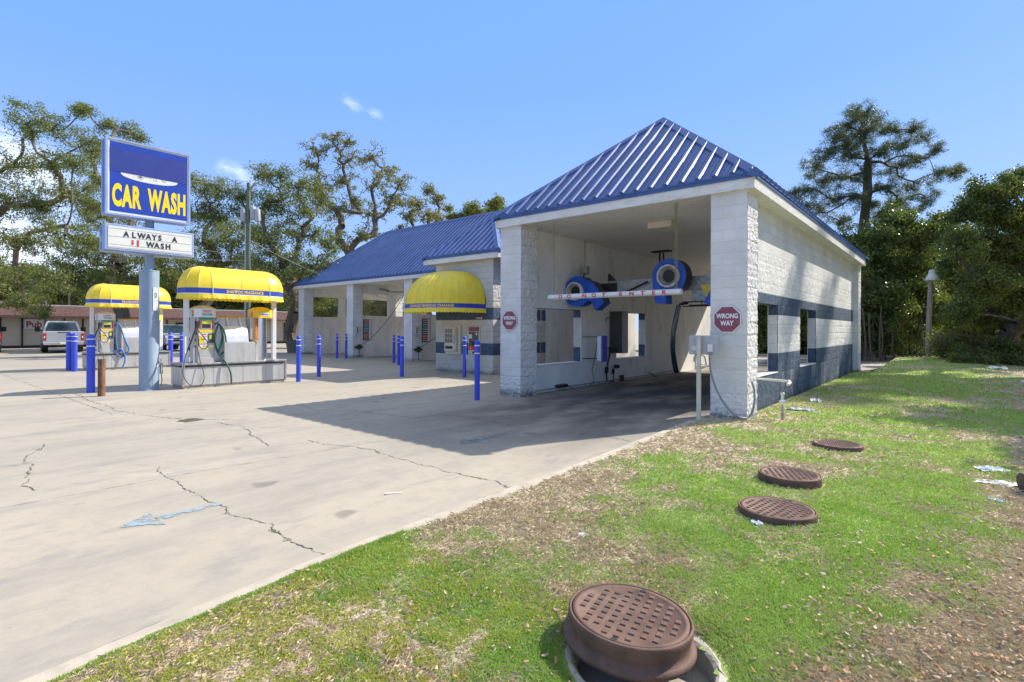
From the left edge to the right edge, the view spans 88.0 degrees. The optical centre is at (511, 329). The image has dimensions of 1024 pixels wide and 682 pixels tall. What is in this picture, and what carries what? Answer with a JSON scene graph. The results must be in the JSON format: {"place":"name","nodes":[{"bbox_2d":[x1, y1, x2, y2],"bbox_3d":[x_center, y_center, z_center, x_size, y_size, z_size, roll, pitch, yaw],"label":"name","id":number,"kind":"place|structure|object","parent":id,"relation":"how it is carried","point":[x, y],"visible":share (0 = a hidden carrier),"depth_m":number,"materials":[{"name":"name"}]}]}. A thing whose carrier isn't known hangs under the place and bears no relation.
{"place":"outdoors","nodes":[
{"label":"outdoors","id":0,"kind":"place"},
{"bbox_2d":[0,343,286,356],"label":"parking apron","id":1,"kind":"object","parent":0,"point":[9,352],"depth_m":35.02,"materials":[{"name":"concrete"}]},
{"bbox_2d":[35,321,85,352],"bbox_3d":[-29.544,0.473,34.760,2.620,1.978,6.400,0,0,-42],"label":"pickup truck","id":2,"kind":"object","parent":1,"relation":"on","point":[53,333],"visible":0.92,"depth_m":33.16,"materials":[{"name":"silver metal"}]},
{"bbox_2d":[163,325,189,349],"bbox_3d":[-24.009,0.558,37.125,4.840,1.850,2.260,0,0,40],"label":"parked car","id":3,"kind":"object","parent":1,"relation":"on","point":[176,330],"visible":0.36,"depth_m":36.24,"materials":[{"name":"silver metal"}]},
{"bbox_2d":[170,266,286,388],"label":"vacuum island","id":4,"kind":"structure","parent":0,"point":[211,283],"depth_m":14.29,"materials":[{"name":"concrete"}]},
{"bbox_2d":[182,305,231,386],"bbox_3d":[-8.241,0.436,14.114,0.807,2.135,1.205,0,0,40],"label":"vacuum machine","id":5,"kind":"object","parent":4,"relation":"on","point":[202,346],"visible":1,"depth_m":14.02,"materials":[{"name":"metal"}]},
{"bbox_2d":[214,316,254,362],"bbox_3d":[-7.739,0.271,14.806,0.678,1.280,0.820,0,0,40],"label":"mat washer","id":6,"kind":"object","parent":4,"relation":"on","point":[237,346],"visible":0.91,"depth_m":14.60,"materials":[{"name":"metal"}]},
{"bbox_2d":[246,307,271,359],"bbox_3d":[-7.315,0.130,15.305,0.604,1.525,0.610,0,0,40],"label":"fragrance dispenser","id":7,"kind":"object","parent":4,"relation":"on","point":[256,322],"visible":0.99,"depth_m":15.15,"materials":[{"name":"metal"}]},
{"bbox_2d":[0,349,874,681],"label":"concrete lot","id":8,"kind":"structure","parent":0,"point":[126,507],"depth_m":6.05,"materials":[{"name":"grey"}]},
{"bbox_2d":[66,333,71,370],"bbox_3d":[-16.149,0.848,19.315,0.177,1.426,0.177,0,0,40],"label":"bollard","id":9,"kind":"object","parent":8,"relation":"on","point":[68,350],"visible":0.88,"depth_m":19.24,"materials":[{"name":"plastic"}]},
{"bbox_2d":[71,333,77,371],"bbox_3d":[-15.586,0.850,18.882,0.177,1.426,0.177,0,0,40],"label":"bollard","id":10,"kind":"object","parent":8,"relation":"on","point":[74,354],"visible":0.99,"depth_m":18.82,"materials":[{"name":"plastic"}]},
{"bbox_2d":[86,334,95,392],"bbox_3d":[-10.170,0.849,12.797,0.177,1.466,0.177,0,0,40],"label":"bollard","id":11,"kind":"object","parent":8,"relation":"on","point":[90,362],"visible":0.98,"depth_m":12.73,"materials":[{"name":"plastic"}]},
{"bbox_2d":[98,359,105,395],"bbox_3d":[-9.396,1.135,12.133,0.144,0.900,0.144,0,0,40],"label":"rusty post","id":12,"kind":"object","parent":8,"relation":"on","point":[101,377],"visible":0.9,"depth_m":12.08,"materials":[{"name":"metal"}]},
{"bbox_2d":[82,284,171,369],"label":"vacuum island","id":13,"kind":"structure","parent":8,"relation":"on","point":[111,296],"depth_m":19.89,"materials":[{"name":"concrete"}]},
{"bbox_2d":[95,312,129,368],"bbox_3d":[-15.166,0.419,19.823,0.857,2.150,1.289,0,0,40],"label":"vacuum machine","id":14,"kind":"object","parent":13,"relation":"on","point":[104,334],"visible":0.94,"depth_m":19.72,"materials":[{"name":"metal"}]},
{"bbox_2d":[116,319,138,351],"bbox_3d":[-14.711,0.246,20.499,0.678,1.280,0.820,0,0,40],"label":"mat washer","id":15,"kind":"object","parent":13,"relation":"on","point":[130,328],"visible":0.66,"depth_m":20.26,"materials":[{"name":"metal"}]},
{"bbox_2d":[99,136,193,390],"bbox_3d":[-9.149,-1.454,13.321,0.527,6.180,1.914,0,0,40],"label":"pylon sign","id":16,"kind":"object","parent":8,"relation":"on","point":[149,185],"visible":0.94,"depth_m":13.17,"materials":[{"name":"grey paint"}]},
{"bbox_2d":[168,332,172,366],"bbox_3d":[-13.856,0.846,21.503,0.177,1.446,0.177,0,0,40],"label":"bollard","id":17,"kind":"object","parent":8,"relation":"on","point":[170,341],"visible":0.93,"depth_m":21.44,"materials":[{"name":"plastic"}]},
{"bbox_2d":[240,182,259,341],"bbox_3d":[-14.774,-3.248,29.944,1.108,10.128,0.387,0,0,0],"label":"utility pole","id":18,"kind":"object","parent":8,"relation":"on","point":[249,213],"visible":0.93,"depth_m":29.89,"materials":[{"name":"grey paint"}]},
{"bbox_2d":[296,336,300,381],"bbox_3d":[-6.266,0.892,15.551,0.135,1.407,0.135,0,0,40],"label":"bollard","id":19,"kind":"object","parent":8,"relation":"on","point":[298,358],"visible":0.98,"depth_m":15.50,"materials":[{"name":"plastic"}]},
{"bbox_2d":[317,335,320,376],"bbox_3d":[-6.277,0.892,17.218,0.131,1.407,0.131,0,0,40],"label":"bollard","id":20,"kind":"object","parent":8,"relation":"on","point":[318,355],"visible":0.95,"depth_m":17.17,"materials":[{"name":"plastic"}]},
{"bbox_2d":[19,416,707,681],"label":"kerb strip","id":21,"kind":"object","parent":8,"relation":"on","point":[62,668],"visible":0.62,"depth_m":3.23,"materials":[{"name":"concrete"}]},
{"bbox_2d":[400,336,403,376],"bbox_3d":[-3.594,0.917,17.304,0.135,1.377,0.135,0,0,40],"label":"bollard","id":22,"kind":"object","parent":8,"relation":"on","point":[401,356],"visible":0.98,"depth_m":17.25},
{"bbox_2d":[463,336,465,377],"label":"bollard","id":23,"kind":"object","parent":8,"relation":"on","point":[464,356],"visible":0.94,"depth_m":17.09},
{"bbox_2d":[294,210,635,374],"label":"self serve wing","id":24,"kind":"structure","parent":8,"relation":"on","point":[397,262],"depth_m":26.69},
{"bbox_2d":[363,319,371,339],"bbox_3d":[-8.031,0.050,29.476,0.027,1.160,0.560,0,0,40],"label":"menu board","id":25,"kind":"object","parent":24,"relation":"attached to","point":[367,329],"visible":0.99,"depth_m":29.46,"materials":[{"name":"metal"}]},
{"bbox_2d":[422,319,430,341],"bbox_3d":[-4.255,0.063,26.307,0.027,1.160,0.560,0,0,40],"label":"menu board","id":26,"kind":"object","parent":24,"relation":"attached to","point":[426,330],"visible":0.99,"depth_m":26.30,"materials":[{"name":"metal"}]},
{"bbox_2d":[404,271,485,313],"bbox_3d":[-2.634,-1.317,18.434,3.073,1.539,1.846,0,0,40],"label":"dome awning","id":27,"kind":"object","parent":24,"relation":"attached to","point":[450,291],"visible":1,"depth_m":17.71,"materials":[{"name":"fabric"}]},
{"bbox_2d":[444,325,461,354],"bbox_3d":[-2.153,0.380,19.128,0.800,1.060,0.210,0,0,40],"label":"vending machine","id":28,"kind":"object","parent":24,"relation":"attached to","point":[452,339],"visible":1,"depth_m":19.00,"materials":[{"name":"beige paint"}]},
{"bbox_2d":[468,327,480,354],"bbox_3d":[-1.327,0.403,18.487,0.550,0.980,0.130,0,0,40],"label":"coin changer","id":29,"kind":"object","parent":24,"relation":"in","point":[474,334],"visible":0.84,"depth_m":18.46,"materials":[{"name":"beige paint"}]},
{"bbox_2d":[474,340,479,399],"bbox_3d":[-0.768,0.927,11.695,0.127,1.377,0.127,0,0,40],"label":"bollard","id":30,"kind":"object","parent":8,"relation":"on","point":[477,372],"visible":0.97,"depth_m":11.64,"materials":[{"name":"plastic"}]},
{"bbox_2d":[537,370,672,390],"bbox_3d":[3.216,1.490,15.909,0.190,0.181,8.201,0,0,40],"label":"floor pipe","id":31,"kind":"object","parent":8,"relation":"on","point":[622,378],"visible":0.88,"depth_m":14.68,"materials":[{"name":"metal"}]},
{"bbox_2d":[493,117,868,419],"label":"wash bay building","id":32,"kind":"structure","parent":8,"relation":"on","point":[750,237],"depth_m":12.30,"materials":[{"name":"brick"}]},
{"bbox_2d":[502,311,516,329],"bbox_3d":[-0.058,-0.202,12.358,0.450,0.450,0.012,0,0,40],"label":"wrong way sign","id":33,"kind":"object","parent":32,"relation":"attached to","point":[509,320],"visible":1,"depth_m":12.35,"materials":[{"name":"metal"}]},
{"bbox_2d":[580,239,589,276],"bbox_3d":[1.917,-1.858,14.168,0.220,1.094,0.273,0,0,40],"label":"ceiling conduit","id":34,"kind":"object","parent":32,"relation":"attached to","point":[584,269],"visible":0.89,"depth_m":14.19,"materials":[{"name":"grey metal"}]},
{"bbox_2d":[566,276,610,310],"bbox_3d":[1.911,-0.920,13.658,1.190,0.890,0.457,0,0,40],"label":"dryer blower","id":35,"kind":"object","parent":32,"relation":"attached to","point":[577,284],"visible":0.77,"depth_m":13.56,"materials":[{"name":"blue plastic"}]},
{"bbox_2d":[583,336,606,386],"bbox_3d":[2.250,0.869,14.450,0.661,1.386,0.288,0,0,22],"label":"light box","id":36,"kind":"object","parent":32,"relation":"attached to","point":[601,346],"visible":1,"depth_m":14.29,"materials":[{"name":"white paint"}]},
{"bbox_2d":[548,203,682,299],"bbox_3d":[2.021,-1.530,10.980,3.080,1.757,0.118,0,0,40],"label":"clearance bar","id":37,"kind":"object","parent":32,"relation":"hanging from","point":[675,291],"visible":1,"depth_m":10.62,"materials":[{"name":"white plastic"}]},
{"bbox_2d":[605,311,627,381],"bbox_3d":[3.062,0.525,15.584,0.432,2.092,0.660,0,0,40],"label":"steel cabinet","id":38,"kind":"object","parent":32,"relation":"attached to","point":[618,331],"visible":0.94,"depth_m":15.54,"materials":[{"name":"metal"}]},
{"bbox_2d":[647,219,677,230],"bbox_3d":[3.376,-2.325,11.883,0.570,0.149,0.380,0,0,40],"label":"ceiling light","id":39,"kind":"object","parent":32,"relation":"attached to","point":[662,225],"visible":0.8,"depth_m":11.74,"materials":[{"name":"beige paint"}]},
{"bbox_2d":[600,250,758,306],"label":"dryer beam","id":40,"kind":"structure","parent":32,"relation":"attached to","point":[612,284],"depth_m":13.19,"materials":[{"name":"metal"}]},
{"bbox_2d":[652,258,691,303],"bbox_3d":[3.720,-1.115,12.409,0.827,1.053,0.485,0,0,40],"label":"dryer blower","id":41,"kind":"object","parent":40,"relation":"attached to","point":[663,276],"visible":0.85,"depth_m":12.31,"materials":[{"name":"blue plastic"}]},
{"bbox_2d":[670,302,687,372],"bbox_3d":[3.960,0.221,12.502,0.379,1.718,0.818,0,0,24],"label":"drip hose","id":42,"kind":"object","parent":40,"relation":"hanging from","point":[673,340],"visible":1,"depth_m":12.23,"materials":[{"name":"black rubber"}]},
{"bbox_2d":[701,284,710,304],"bbox_3d":[4.564,-0.881,11.392,1.110,0.870,0.302,0,0,40],"label":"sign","id":43,"kind":"object","parent":32,"relation":"attached to","point":[706,288],"visible":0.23,"depth_m":11.69,"materials":[{"name":"plastic"}]},
{"bbox_2d":[714,306,740,331],"bbox_3d":[3.726,-0.169,9.183,0.456,0.456,0.012,0,0,40],"label":"wrong way sign","id":44,"kind":"object","parent":32,"relation":"attached to","point":[727,318],"visible":1,"depth_m":9.17,"materials":[{"name":"metal"}]},
{"bbox_2d":[757,378,791,385],"bbox_3d":[4.660,0.947,9.591,0.718,0.109,0.189,0,0,40],"label":"wall pipe","id":45,"kind":"object","parent":32,"relation":"attached to","point":[789,382],"depth_m":9.55,"materials":[{"name":"white plastic"}]},
{"bbox_2d":[689,335,755,419],"bbox_3d":[3.592,0.871,9.035,1.079,1.520,0.371,0,0,14],"label":"control box","id":46,"kind":"object","parent":8,"relation":"on","point":[700,345],"visible":0.98,"depth_m":9.07,"materials":[{"name":"beige paint"}]},
{"bbox_2d":[0,0,1023,330],"label":"sky","id":47,"kind":"structure","parent":0,"point":[471,99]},
{"bbox_2d":[72,354,1023,681],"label":"lawn","id":48,"kind":"structure","parent":0,"point":[726,668],"depth_m":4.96,"materials":[{"name":"plant"}]},
{"bbox_2d":[40,529,407,681],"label":"edge grass","id":49,"kind":"structure","parent":48,"relation":"on","point":[151,635],"depth_m":2.94,"materials":[{"name":"plant"}]},
{"bbox_2d":[46,536,568,681],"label":"yellow grass","id":50,"kind":"structure","parent":48,"relation":"on","point":[324,665],"depth_m":2.68,"materials":[{"name":"plant"}]},
{"bbox_2d":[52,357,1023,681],"bbox_3d":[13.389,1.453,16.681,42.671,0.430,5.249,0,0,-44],"label":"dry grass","id":51,"kind":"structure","parent":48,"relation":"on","point":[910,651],"depth_m":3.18,"materials":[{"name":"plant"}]},
{"bbox_2d":[99,363,1023,681],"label":"fallen leaves","id":52,"kind":"object","parent":48,"relation":"on","point":[879,615],"visible":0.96,"depth_m":2.72,"materials":[{"name":"plant"}]},
{"bbox_2d":[563,583,696,681],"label":"manhole cover","id":53,"kind":"object","parent":48,"relation":"on","point":[634,633],"visible":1,"depth_m":2.44,"materials":[{"name":"metal"}]},
{"bbox_2d":[565,634,727,681],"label":"manhole collar","id":54,"kind":"object","parent":48,"relation":"on","point":[706,664],"visible":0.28,"depth_m":2.51,"materials":[{"name":"concrete"}]},
{"bbox_2d":[738,496,817,526],"bbox_3d":[2.157,1.551,4.317,0.603,0.200,0.603,0,0,40],"label":"manhole cover","id":55,"kind":"object","parent":48,"relation":"on","point":[775,511],"visible":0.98,"depth_m":4.24,"materials":[{"name":"metal"}]},
{"bbox_2d":[779,392,785,419],"bbox_3d":[4.597,1.356,9.006,0.124,0.556,0.121,0,0,40],"label":"yard valve","id":56,"kind":"object","parent":48,"relation":"on","point":[782,402],"visible":0.91,"depth_m":8.99,"materials":[{"name":"metal"}]},
{"bbox_2d":[758,466,822,489],"bbox_3d":[2.789,1.558,5.327,0.593,0.220,0.593,0,0,40],"label":"manhole cover","id":57,"kind":"object","parent":48,"relation":"on","point":[790,477],"visible":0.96,"depth_m":5.21,"materials":[{"name":"metal"}]},
{"bbox_2d":[812,438,863,452],"bbox_3d":[4.206,1.573,6.853,0.599,0.200,0.599,0,0,40],"label":"manhole cover","id":58,"kind":"object","parent":48,"relation":"on","point":[839,445],"visible":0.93,"depth_m":6.77,"materials":[{"name":"metal"}]},
{"bbox_2d":[894,335,934,355],"bbox_3d":[24.792,1.059,32.899,2.660,2.373,3.135,0,0,15],"label":"bush","id":59,"kind":"object","parent":48,"relation":"on","point":[909,352],"visible":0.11,"depth_m":32.12,"materials":[{"name":"green plant"}]},
{"bbox_2d":[924,270,939,357],"bbox_3d":[19.811,-0.450,25.000,0.600,4.681,0.600,0,0,40],"label":"yard light","id":60,"kind":"object","parent":48,"relation":"on","point":[931,276],"visible":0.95,"depth_m":24.92,"materials":[{"name":"grey metal"}]},
{"bbox_2d":[914,325,984,357],"bbox_3d":[19.953,0.876,24.217,2.456,2.141,3.727,0,0,40],"label":"bush","id":61,"kind":"object","parent":48,"relation":"on","point":[944,341],"visible":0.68,"depth_m":23.58,"materials":[{"name":"green plant"}]},
{"bbox_2d":[933,319,970,353],"bbox_3d":[26.665,0.029,33.476,3.843,3.606,3.428,0,0,-17],"label":"bush","id":62,"kind":"object","parent":48,"relation":"on","point":[956,329],"visible":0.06,"depth_m":32.75,"materials":[{"name":"green plant"}]},
{"bbox_2d":[941,340,982,363],"bbox_3d":[18.811,1.222,22.132,1.471,1.540,2.507,0,0,40],"label":"bush","id":63,"kind":"object","parent":48,"relation":"on","point":[959,355],"visible":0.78,"depth_m":21.91,"materials":[{"name":"green plant"}]},
{"bbox_2d":[925,163,1023,344],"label":"oak tree","id":64,"kind":"object","parent":48,"relation":"on","point":[994,216],"visible":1,"depth_m":22.91,"materials":[{"name":"green plant"}]},
{"bbox_2d":[946,331,1002,357],"bbox_3d":[21.059,0.943,23.704,3.669,1.714,1.946,0,0,-30],"label":"bush","id":65,"kind":"object","parent":48,"relation":"on","point":[978,340],"visible":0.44,"depth_m":22.92,"materials":[{"name":"green plant"}]},
{"bbox_2d":[971,347,1004,364],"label":"bush","id":66,"kind":"object","parent":48,"relation":"on","point":[988,357],"visible":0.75,"depth_m":21.67,"materials":[{"name":"green plant"}]},
{"bbox_2d":[975,465,1009,471],"bbox_3d":[5.207,1.510,5.750,0.289,0.047,0.152,0,0,11],"label":"rag","id":67,"kind":"object","parent":48,"relation":"on","point":[984,468],"visible":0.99,"depth_m":5.72,"materials":[{"name":"white fabric"}]},
{"bbox_2d":[973,479,1016,486],"bbox_3d":[4.784,1.511,5.245,0.377,0.028,0.170,0,0,28],"label":"rag","id":68,"kind":"object","parent":48,"relation":"on","point":[1002,482],"visible":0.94,"depth_m":5.23,"materials":[{"name":"white fabric"}]},
{"bbox_2d":[972,335,1023,361],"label":"bush","id":69,"kind":"object","parent":48,"relation":"on","point":[1008,343],"visible":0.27,"depth_m":22.61,"materials":[{"name":"green plant"}]},
{"bbox_2d":[998,339,1023,366],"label":"bush","id":70,"kind":"object","parent":48,"relation":"on","point":[1014,357],"visible":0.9,"depth_m":21.94,"materials":[{"name":"green plant"}]},
{"bbox_2d":[1016,471,1023,492],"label":"log stump","id":71,"kind":"object","parent":48,"relation":"on","point":[1020,480],"visible":0.76,"depth_m":4.95,"materials":[{"name":"wood"}]},
{"bbox_2d":[576,331,878,681],"bbox_3d":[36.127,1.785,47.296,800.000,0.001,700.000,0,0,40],"label":"ground","id":72,"kind":"structure","parent":0,"point":[587,673],"depth_m":2.54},
{"bbox_2d":[0,257,20,300],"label":"background tree","id":73,"kind":"object","parent":72,"relation":"on","point":[2,296],"visible":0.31,"depth_m":63.51,"materials":[{"name":"green plant"}]},
{"bbox_2d":[0,259,60,304],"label":"background tree","id":74,"kind":"object","parent":72,"relation":"on","point":[52,299],"visible":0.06,"depth_m":65.46,"materials":[{"name":"green plant"}]},
{"bbox_2d":[0,94,119,318],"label":"oak tree","id":75,"kind":"object","parent":72,"relation":"on","point":[37,205],"visible":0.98,"depth_m":26.40,"materials":[{"name":"green plant"}]},
{"bbox_2d":[51,276,73,304],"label":"background tree","id":76,"kind":"object","parent":72,"relation":"on","point":[64,297],"visible":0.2,"depth_m":67.84,"materials":[{"name":"green plant"}]},
{"bbox_2d":[64,266,122,305],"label":"background tree","id":77,"kind":"object","parent":72,"relation":"on","point":[77,302],"visible":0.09,"depth_m":65.68,"materials":[{"name":"green plant"}]},
{"bbox_2d":[22,100,196,349],"bbox_3d":[-28.268,-7.711,37.426,11.646,19.013,8.610,0,0,40],"label":"oak tree","id":78,"kind":"object","parent":72,"relation":"on","point":[115,268],"visible":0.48,"depth_m":37.78,"materials":[{"name":"green plant"}]},
{"bbox_2d":[0,304,315,347],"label":"pub building","id":79,"kind":"structure","parent":72,"relation":"on","point":[15,334],"depth_m":42.31,"materials":[{"name":"beige paint"}]},
{"bbox_2d":[24,318,43,328],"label":"pub sign","id":80,"kind":"object","parent":79,"relation":"attached to","point":[29,323],"visible":0.83,"depth_m":40.88,"materials":[{"name":"white paint"}]},
{"bbox_2d":[159,267,200,308],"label":"background tree","id":81,"kind":"object","parent":72,"relation":"on","point":[176,303],"visible":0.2,"depth_m":65.35,"materials":[{"name":"green plant"}]},
{"bbox_2d":[137,169,277,305],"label":"oak tree","id":82,"kind":"object","parent":72,"relation":"on","point":[213,216],"visible":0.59,"depth_m":40.94,"materials":[{"name":"green plant"}]},
{"bbox_2d":[191,263,243,309],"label":"background tree","id":83,"kind":"object","parent":72,"relation":"on","point":[221,305],"visible":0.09,"depth_m":68.38,"materials":[{"name":"green plant"}]},
{"bbox_2d":[227,265,268,309],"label":"background tree","id":84,"kind":"object","parent":72,"relation":"on","point":[256,304],"visible":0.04,"depth_m":69.17,"materials":[{"name":"green plant"}]},
{"bbox_2d":[264,263,317,311],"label":"background tree","id":85,"kind":"object","parent":72,"relation":"on","point":[269,307],"visible":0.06,"depth_m":66.03,"materials":[{"name":"green plant"}]},
{"bbox_2d":[233,159,351,352],"bbox_3d":[-13.800,-4.337,34.132,7.355,12.436,6.667,0,0,-8],"label":"oak tree","id":86,"kind":"object","parent":72,"relation":"on","point":[287,277],"visible":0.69,"depth_m":33.13,"materials":[{"name":"green plant"}]},
{"bbox_2d":[313,298,335,316],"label":"tree","id":87,"kind":"object","parent":72,"relation":"on","point":[322,314],"visible":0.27,"depth_m":43.49,"materials":[{"name":"green plant"}]},
{"bbox_2d":[323,301,346,316],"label":"shrub","id":88,"kind":"object","parent":72,"relation":"on","point":[333,309],"visible":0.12,"depth_m":42.60,"materials":[{"name":"green plant"}]},
{"bbox_2d":[296,130,418,306],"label":"oak tree","id":89,"kind":"object","parent":72,"relation":"on","point":[355,203],"visible":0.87,"depth_m":44.08,"materials":[{"name":"green plant"}]},
{"bbox_2d":[363,300,386,315],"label":"shrub","id":90,"kind":"object","parent":72,"relation":"on","point":[371,307],"visible":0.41,"depth_m":46.48,"materials":[{"name":"green plant"}]},
{"bbox_2d":[376,297,403,316],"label":"shrub","id":91,"kind":"object","parent":72,"relation":"on","point":[384,311],"visible":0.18,"depth_m":45.64,"materials":[{"name":"green plant"}]},
{"bbox_2d":[390,181,446,314],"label":"oak tree","id":92,"kind":"object","parent":72,"relation":"on","point":[435,216],"visible":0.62,"depth_m":45.49,"materials":[{"name":"green plant"}]},
{"bbox_2d":[442,198,485,219],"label":"oak tree","id":93,"kind":"object","parent":72,"relation":"on","point":[471,208],"visible":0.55,"depth_m":47.12,"materials":[{"name":"green plant"}]},
{"bbox_2d":[482,192,509,212],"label":"oak tree","id":94,"kind":"object","parent":72,"relation":"on","point":[491,205],"visible":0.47,"depth_m":46.86,"materials":[{"name":"green plant"}]},
{"bbox_2d":[758,304,767,325],"bbox_3d":[22.098,-1.797,39.963,7.167,10.288,8.908,0,0,40],"label":"forest tree","id":95,"kind":"object","parent":72,"relation":"on","point":[765,310],"visible":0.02,"depth_m":39.57,"materials":[{"name":"green plant"}]},
{"bbox_2d":[757,306,800,353],"bbox_3d":[17.286,0.741,37.514,6.103,5.315,5.719,0,0,-28],"label":"bush","id":96,"kind":"object","parent":72,"relation":"on","point":[763,337],"visible":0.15,"depth_m":36.87,"materials":[{"name":"green plant"}]},
{"bbox_2d":[762,310,806,354],"bbox_3d":[20.104,0.398,36.698,6.400,4.532,4.858,0,0,-13],"label":"bush","id":97,"kind":"object","parent":72,"relation":"on","point":[803,335],"visible":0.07,"depth_m":35.62,"materials":[{"name":"green plant"}]},
{"bbox_2d":[800,304,884,352],"bbox_3d":[22.435,-1.568,36.579,6.750,9.286,8.367,0,0,40],"label":"forest tree","id":98,"kind":"object","parent":72,"relation":"on","point":[804,312],"depth_m":35.60,"materials":[{"name":"green plant"}]},
{"bbox_2d":[868,314,872,361],"bbox_3d":[17.954,0.515,26.534,0.308,2.546,0.110,0,0,-6],"label":"slim trunk","id":99,"kind":"object","parent":72,"relation":"on","point":[871,355],"visible":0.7,"depth_m":26.50,"materials":[{"name":"brown plant"}]},
{"bbox_2d":[784,97,973,356],"bbox_3d":[21.214,-5.747,31.148,12.522,15.221,4.947,0,0,-2],"label":"pine tree","id":100,"kind":"object","parent":72,"relation":"on","point":[865,174],"visible":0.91,"depth_m":30.50,"materials":[{"name":"green plant"}]},
{"bbox_2d":[879,307,881,361],"bbox_3d":[18.423,0.336,26.518,0.129,2.902,0.323,0,0,31],"label":"slim trunk","id":101,"kind":"object","parent":72,"relation":"on","point":[880,334],"visible":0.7,"depth_m":26.49,"materials":[{"name":"brown plant"}]},
{"bbox_2d":[835,198,964,357],"bbox_3d":[20.930,-2.643,28.529,9.509,8.985,5.475,0,0,-7],"label":"evergreen tree","id":102,"kind":"object","parent":72,"relation":"on","point":[889,280],"visible":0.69,"depth_m":27.83,"materials":[{"name":"green plant"}]},
{"bbox_2d":[898,222,980,299],"bbox_3d":[30.611,-2.718,37.120,7.130,9.576,8.652,0,0,40],"label":"forest tree","id":103,"kind":"object","parent":72,"relation":"on","point":[968,225],"depth_m":35.28,"materials":[{"name":"green plant"}]},
{"bbox_2d":[919,273,963,300],"bbox_3d":[27.122,-1.434,33.688,3.727,6.571,4.055,0,0,40],"label":"bush","id":104,"kind":"object","parent":72,"relation":"on","point":[948,291],"visible":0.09,"depth_m":32.73,"materials":[{"name":"green plant"}]},
{"bbox_2d":[956,238,1022,347],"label":"forest tree","id":105,"kind":"object","parent":72,"relation":"on","point":[984,333],"visible":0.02,"depth_m":34.16,"materials":[{"name":"green plant"}]},
{"bbox_2d":[635,352,888,370],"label":"drive","id":106,"kind":"structure","parent":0,"point":[875,365],"depth_m":24.98,"materials":[{"name":"concrete"}]},
{"bbox_2d":[635,350,895,360],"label":"kerb","id":107,"kind":"structure","parent":106,"relation":"on","point":[883,359],"depth_m":28.18,"materials":[{"name":"concrete"}]},
{"bbox_2d":[862,309,867,360],"bbox_3d":[17.774,0.378,26.688,0.371,2.816,0.109,0,0,-17],"label":"slim trunk","id":108,"kind":"object","parent":106,"relation":"on","point":[866,356],"visible":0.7,"depth_m":26.65,"materials":[{"name":"brown plant"}]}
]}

